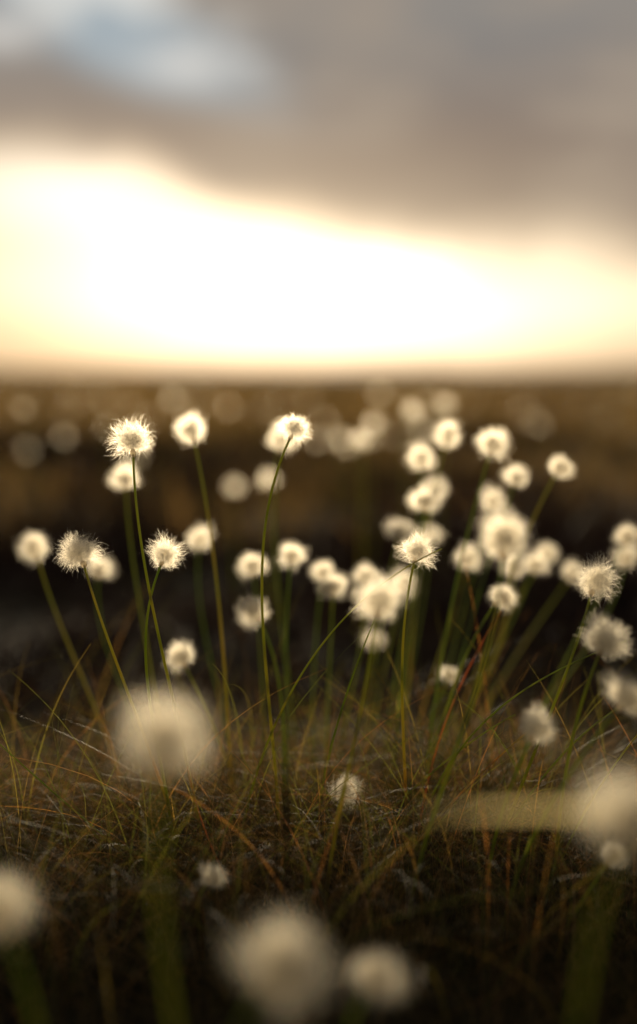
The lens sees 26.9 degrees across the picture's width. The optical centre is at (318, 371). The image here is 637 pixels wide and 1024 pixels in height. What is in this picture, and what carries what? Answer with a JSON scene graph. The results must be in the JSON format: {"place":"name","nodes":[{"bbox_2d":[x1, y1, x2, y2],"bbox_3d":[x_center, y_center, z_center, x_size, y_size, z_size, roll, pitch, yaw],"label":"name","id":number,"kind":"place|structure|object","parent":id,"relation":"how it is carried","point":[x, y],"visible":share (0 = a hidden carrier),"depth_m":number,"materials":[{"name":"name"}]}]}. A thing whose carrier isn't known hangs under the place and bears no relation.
{"place":"outdoors","nodes":[
{"label":"outdoors","id":0,"kind":"place"},
{"bbox_2d":[0,365,636,1023],"bbox_3d":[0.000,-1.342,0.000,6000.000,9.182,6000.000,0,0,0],"label":"ground","id":1,"kind":"structure","parent":0,"point":[20,615],"depth_m":1.53,"materials":[{"name":"brown soil"}]},
{"bbox_2d":[0,860,49,1023],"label":"cottongrass","id":2,"kind":"object","parent":1,"relation":"on","point":[7,905],"visible":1,"depth_m":0.50,"materials":[{"name":"plant"}]},
{"bbox_2d":[14,530,137,839],"bbox_3d":[-0.192,0.249,1.081,0.127,0.243,0.036,0,0,23],"label":"cottongrass","id":3,"kind":"object","parent":1,"relation":"on","point":[36,549],"visible":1,"depth_m":1.09,"materials":[{"name":"plant"}]},
{"bbox_2d":[55,531,187,878],"bbox_3d":[-0.135,0.237,0.917,0.098,0.263,0.040,0,0,-34],"label":"cottongrass","id":4,"kind":"object","parent":1,"relation":"on","point":[77,553],"visible":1,"depth_m":0.90,"materials":[{"name":"plant"}]},
{"bbox_2d":[87,555,156,780],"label":"cottongrass","id":5,"kind":"object","parent":1,"relation":"on","point":[97,569],"visible":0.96,"depth_m":1.19,"materials":[{"name":"plant"}]},
{"bbox_2d":[105,461,167,787],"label":"cottongrass","id":6,"kind":"object","parent":1,"relation":"on","point":[124,478],"visible":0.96,"depth_m":1.12,"materials":[{"name":"plant"}]},
{"bbox_2d":[105,418,211,897],"bbox_3d":[-0.115,0.197,0.915,0.039,0.342,0.079,0,0,42],"label":"cottongrass","id":7,"kind":"object","parent":1,"relation":"on","point":[128,438],"visible":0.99,"depth_m":0.90,"materials":[{"name":"plant"}]},
{"bbox_2d":[144,535,185,892],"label":"cottongrass","id":8,"kind":"object","parent":1,"relation":"on","point":[161,553],"visible":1,"depth_m":0.90,"materials":[{"name":"plant"}]},
{"bbox_2d":[113,683,220,1023],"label":"cottongrass","id":9,"kind":"object","parent":1,"relation":"on","point":[162,731],"visible":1,"depth_m":0.47,"materials":[{"name":"plant"}]},
{"bbox_2d":[173,407,232,813],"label":"cottongrass","id":10,"kind":"object","parent":1,"relation":"on","point":[191,430],"visible":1,"depth_m":1.03,"materials":[{"name":"plant"}]},
{"bbox_2d":[160,637,252,863],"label":"cottongrass","id":11,"kind":"object","parent":1,"relation":"on","point":[179,654],"visible":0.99,"depth_m":1.02,"materials":[{"name":"plant"}]},
{"bbox_2d":[186,522,236,782],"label":"cottongrass","id":12,"kind":"object","parent":1,"relation":"on","point":[200,539],"visible":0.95,"depth_m":1.19,"materials":[{"name":"plant"}]},
{"bbox_2d":[196,859,229,960],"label":"cottongrass","id":13,"kind":"object","parent":1,"relation":"on","point":[216,875],"visible":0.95,"depth_m":0.79,"materials":[{"name":"plant"}]},
{"bbox_2d":[228,481,241,604],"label":"cottongrass","id":14,"kind":"object","parent":1,"relation":"on","point":[233,486],"visible":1,"depth_m":2.20,"materials":[{"name":"plant"}]},
{"bbox_2d":[237,552,267,816],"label":"cottongrass","id":15,"kind":"object","parent":1,"relation":"on","point":[251,565],"visible":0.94,"depth_m":1.14,"materials":[{"name":"plant"}]},
{"bbox_2d":[233,595,285,855],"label":"cottongrass","id":16,"kind":"object","parent":1,"relation":"on","point":[250,609],"visible":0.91,"depth_m":1.03,"materials":[{"name":"plant"}]},
{"bbox_2d":[258,468,278,639],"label":"cottongrass","id":17,"kind":"object","parent":1,"relation":"on","point":[268,478],"visible":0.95,"depth_m":1.80,"materials":[{"name":"plant"}]},
{"bbox_2d":[266,421,297,795],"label":"cottongrass","id":18,"kind":"object","parent":1,"relation":"on","point":[280,440],"visible":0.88,"depth_m":1.23,"materials":[{"name":"plant"}]},
{"bbox_2d":[218,900,352,1023],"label":"cottongrass","id":19,"kind":"object","parent":1,"relation":"on","point":[287,963],"visible":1,"depth_m":0.47,"materials":[{"name":"plant"}]},
{"bbox_2d":[260,413,312,894],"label":"cottongrass","id":20,"kind":"object","parent":1,"relation":"on","point":[294,428],"visible":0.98,"depth_m":0.92,"materials":[{"name":"plant"}]},
{"bbox_2d":[277,541,309,816],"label":"cottongrass","id":21,"kind":"object","parent":1,"relation":"on","point":[290,554],"visible":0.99,"depth_m":1.08,"materials":[{"name":"plant"}]},
{"bbox_2d":[0,375,636,726],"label":"heather","id":22,"kind":"object","parent":1,"relation":"on","point":[451,545],"visible":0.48,"depth_m":2.50,"materials":[{"name":"plant"}]},
{"bbox_2d":[437,398,452,587],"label":"cottongrass","id":23,"kind":"object","parent":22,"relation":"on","point":[443,403],"visible":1,"depth_m":2.20,"materials":[{"name":"plant"}]},
{"bbox_2d":[0,368,636,563],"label":"moor grass","id":24,"kind":"structure","parent":1,"relation":"on","point":[140,410],"depth_m":8.08,"materials":[{"name":"plant"}]},
{"bbox_2d":[0,609,636,1023],"bbox_3d":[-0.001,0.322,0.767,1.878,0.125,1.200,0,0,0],"label":"grass","id":25,"kind":"structure","parent":1,"relation":"on","point":[307,1017],"depth_m":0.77,"materials":[{"name":"plant"}]},
{"bbox_2d":[0,549,636,1023],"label":"sedge","id":26,"kind":"object","parent":1,"relation":"on","point":[302,823],"depth_m":0.89,"materials":[{"name":"plant"}]},
{"bbox_2d":[0,379,636,524],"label":"cottongrass drift","id":27,"kind":"object","parent":1,"relation":"on","point":[340,438],"visible":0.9,"depth_m":3.74,"materials":[{"name":"plant"}]},
{"bbox_2d":[309,560,333,833],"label":"cottongrass","id":28,"kind":"object","parent":1,"relation":"on","point":[323,568],"visible":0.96,"depth_m":1.14,"materials":[{"name":"plant"}]},
{"bbox_2d":[314,569,350,813],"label":"cottongrass","id":29,"kind":"object","parent":1,"relation":"on","point":[332,585],"visible":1,"depth_m":1.10,"materials":[{"name":"plant"}]},
{"bbox_2d":[318,773,364,873],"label":"cottongrass","id":30,"kind":"object","parent":1,"relation":"on","point":[347,792],"visible":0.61,"depth_m":0.93,"materials":[{"name":"plant"}]},
{"bbox_2d":[329,563,380,821],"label":"cottongrass","id":31,"kind":"object","parent":1,"relation":"on","point":[365,575],"visible":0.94,"depth_m":1.16,"materials":[{"name":"plant"}]},
{"bbox_2d":[352,430,371,631],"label":"cottongrass","id":32,"kind":"object","parent":1,"relation":"on","point":[362,438],"visible":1,"depth_m":1.80,"materials":[{"name":"plant"}]},
{"bbox_2d":[321,570,408,930],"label":"cottongrass","id":33,"kind":"object","parent":1,"relation":"on","point":[379,608],"visible":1,"depth_m":0.77,"materials":[{"name":"plant"}]},
{"bbox_2d":[347,629,383,796],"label":"cottongrass","id":34,"kind":"object","parent":1,"relation":"on","point":[370,637],"visible":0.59,"depth_m":1.30,"materials":[{"name":"plant"}]},
{"bbox_2d":[367,418,379,588],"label":"cottongrass","id":35,"kind":"object","parent":1,"relation":"on","point":[375,423],"visible":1,"depth_m":2.29,"materials":[{"name":"plant"}]},
{"bbox_2d":[343,945,415,1023],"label":"cottongrass","id":36,"kind":"object","parent":1,"relation":"on","point":[376,974],"visible":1,"depth_m":0.55,"materials":[{"name":"plant"}]},
{"bbox_2d":[361,517,414,793],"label":"cottongrass","id":37,"kind":"object","parent":1,"relation":"on","point":[400,528],"visible":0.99,"depth_m":1.24,"materials":[{"name":"plant"}]},
{"bbox_2d":[363,565,417,802],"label":"cottongrass","id":38,"kind":"object","parent":1,"relation":"on","point":[403,579],"visible":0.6,"depth_m":1.20,"materials":[{"name":"plant"}]},
{"bbox_2d":[379,442,438,808],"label":"cottongrass","id":39,"kind":"object","parent":1,"relation":"on","point":[422,456],"visible":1,"depth_m":1.19,"materials":[{"name":"plant"}]},
{"bbox_2d":[405,401,418,588],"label":"cottongrass","id":40,"kind":"object","parent":1,"relation":"on","point":[412,411],"visible":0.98,"depth_m":2.09,"materials":[{"name":"plant"}]},
{"bbox_2d":[385,482,446,839],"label":"cottongrass","id":41,"kind":"object","parent":1,"relation":"on","point":[422,499],"visible":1,"depth_m":1.07,"materials":[{"name":"plant"}]},
{"bbox_2d":[385,475,449,781],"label":"cottongrass","id":42,"kind":"object","parent":1,"relation":"on","point":[440,485],"visible":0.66,"depth_m":1.33,"materials":[{"name":"plant"}]},
{"bbox_2d":[394,529,441,890],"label":"cottongrass","id":43,"kind":"object","parent":1,"relation":"on","point":[418,545],"visible":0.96,"depth_m":0.90,"materials":[{"name":"plant"}]},
{"bbox_2d":[391,524,444,795],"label":"cottongrass","id":44,"kind":"object","parent":1,"relation":"on","point":[432,533],"visible":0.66,"depth_m":1.28,"materials":[{"name":"plant"}]},
{"bbox_2d":[400,665,460,821],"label":"cottongrass","id":45,"kind":"object","parent":1,"relation":"on","point":[452,673],"visible":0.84,"depth_m":1.12,"materials":[{"name":"plant"}]},
{"bbox_2d":[399,415,464,804],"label":"cottongrass","id":46,"kind":"object","parent":1,"relation":"on","point":[448,432],"visible":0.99,"depth_m":1.14,"materials":[{"name":"plant"}]},
{"bbox_2d":[407,541,482,775],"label":"cottongrass","id":47,"kind":"object","parent":1,"relation":"on","point":[469,557],"visible":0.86,"depth_m":1.19,"materials":[{"name":"plant"}]},
{"bbox_2d":[404,582,518,856],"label":"cottongrass","id":48,"kind":"object","parent":1,"relation":"on","point":[505,598],"visible":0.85,"depth_m":1.00,"materials":[{"name":"plant"}]},
{"bbox_2d":[418,425,512,856],"bbox_3d":[0.113,0.205,1.051,0.094,0.333,0.037,0,0,-20],"label":"cottongrass","id":49,"kind":"object","parent":1,"relation":"on","point":[491,439],"visible":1,"depth_m":1.05,"materials":[{"name":"plant"}]},
{"bbox_2d":[429,483,506,758],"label":"cottongrass","id":50,"kind":"object","parent":1,"relation":"on","point":[496,499],"visible":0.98,"depth_m":1.24,"materials":[{"name":"plant"}]},
{"bbox_2d":[404,506,536,945],"bbox_3d":[0.091,0.218,0.786,0.038,0.293,0.134,0,0,-17],"label":"cottongrass","id":51,"kind":"object","parent":1,"relation":"on","point":[508,538],"visible":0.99,"depth_m":0.74,"materials":[{"name":"plant"}]},
{"bbox_2d":[433,463,528,807],"bbox_3d":[0.140,0.224,1.113,0.029,0.296,0.133,0,0,39],"label":"cottongrass","id":52,"kind":"object","parent":1,"relation":"on","point":[517,479],"visible":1,"depth_m":1.13,"materials":[{"name":"plant"}]},
{"bbox_2d":[439,551,526,778],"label":"cottongrass","id":53,"kind":"object","parent":1,"relation":"on","point":[516,570],"visible":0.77,"depth_m":1.14,"materials":[{"name":"plant"}]},
{"bbox_2d":[438,551,553,787],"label":"cottongrass","id":54,"kind":"object","parent":1,"relation":"on","point":[534,563],"visible":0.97,"depth_m":1.17,"materials":[{"name":"plant"}]},
{"bbox_2d":[441,540,559,763],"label":"cottongrass","id":55,"kind":"object","parent":1,"relation":"on","point":[544,549],"visible":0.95,"depth_m":1.24,"materials":[{"name":"plant"}]},
{"bbox_2d":[450,452,576,834],"bbox_3d":[0.158,0.219,1.072,0.128,0.306,0.026,0,0,-32],"label":"cottongrass","id":56,"kind":"object","parent":1,"relation":"on","point":[558,467],"visible":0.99,"depth_m":1.09,"materials":[{"name":"plant"}]},
{"bbox_2d":[426,807,610,816],"bbox_3d":[0.130,0.258,0.449,0.189,0.213,0.010,0,0,15],"label":"dry grass blade","id":57,"kind":"object","parent":1,"relation":"on","point":[551,810],"visible":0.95,"depth_m":0.47,"materials":[{"name":"plant"}]},
{"bbox_2d":[480,698,563,924],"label":"cottongrass","id":58,"kind":"object","parent":1,"relation":"on","point":[534,725],"visible":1,"depth_m":0.80,"materials":[{"name":"plant"}]},
{"bbox_2d":[457,560,586,773],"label":"cottongrass","id":59,"kind":"object","parent":1,"relation":"on","point":[571,571],"visible":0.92,"depth_m":1.27,"materials":[{"name":"plant"}]},
{"bbox_2d":[479,553,624,908],"bbox_3d":[0.159,0.243,0.890,0.105,0.254,0.035,0,0,44],"label":"cottongrass","id":60,"kind":"object","parent":1,"relation":"on","point":[593,578],"visible":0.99,"depth_m":0.87,"materials":[{"name":"plant"}]},
{"bbox_2d":[499,663,636,939],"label":"cottongrass","id":61,"kind":"object","parent":1,"relation":"on","point":[626,691],"visible":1,"depth_m":0.76,"materials":[{"name":"plant"}]},
{"bbox_2d":[505,544,636,775],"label":"cottongrass","id":62,"kind":"object","parent":1,"relation":"on","point":[625,557],"visible":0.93,"depth_m":1.19,"materials":[{"name":"plant"}]},
{"bbox_2d":[516,522,636,767],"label":"cottongrass","id":63,"kind":"object","parent":1,"relation":"on","point":[628,534],"visible":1,"depth_m":1.14,"materials":[{"name":"plant"}]},
{"bbox_2d":[549,609,634,920],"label":"cottongrass","id":64,"kind":"object","parent":1,"relation":"on","point":[604,639],"visible":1,"depth_m":0.82,"materials":[{"name":"plant"}]},
{"bbox_2d":[556,839,632,956],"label":"cottongrass","id":65,"kind":"object","parent":1,"relation":"on","point":[607,856],"visible":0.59,"depth_m":0.80,"materials":[{"name":"plant"}]},
{"bbox_2d":[557,760,636,1023],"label":"cottongrass","id":66,"kind":"object","parent":1,"relation":"on","point":[623,812],"visible":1,"depth_m":0.45,"materials":[{"name":"plant"}]},
{"bbox_2d":[0,0,636,367],"label":"sky","id":67,"kind":"structure","parent":0,"point":[184,183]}
]}

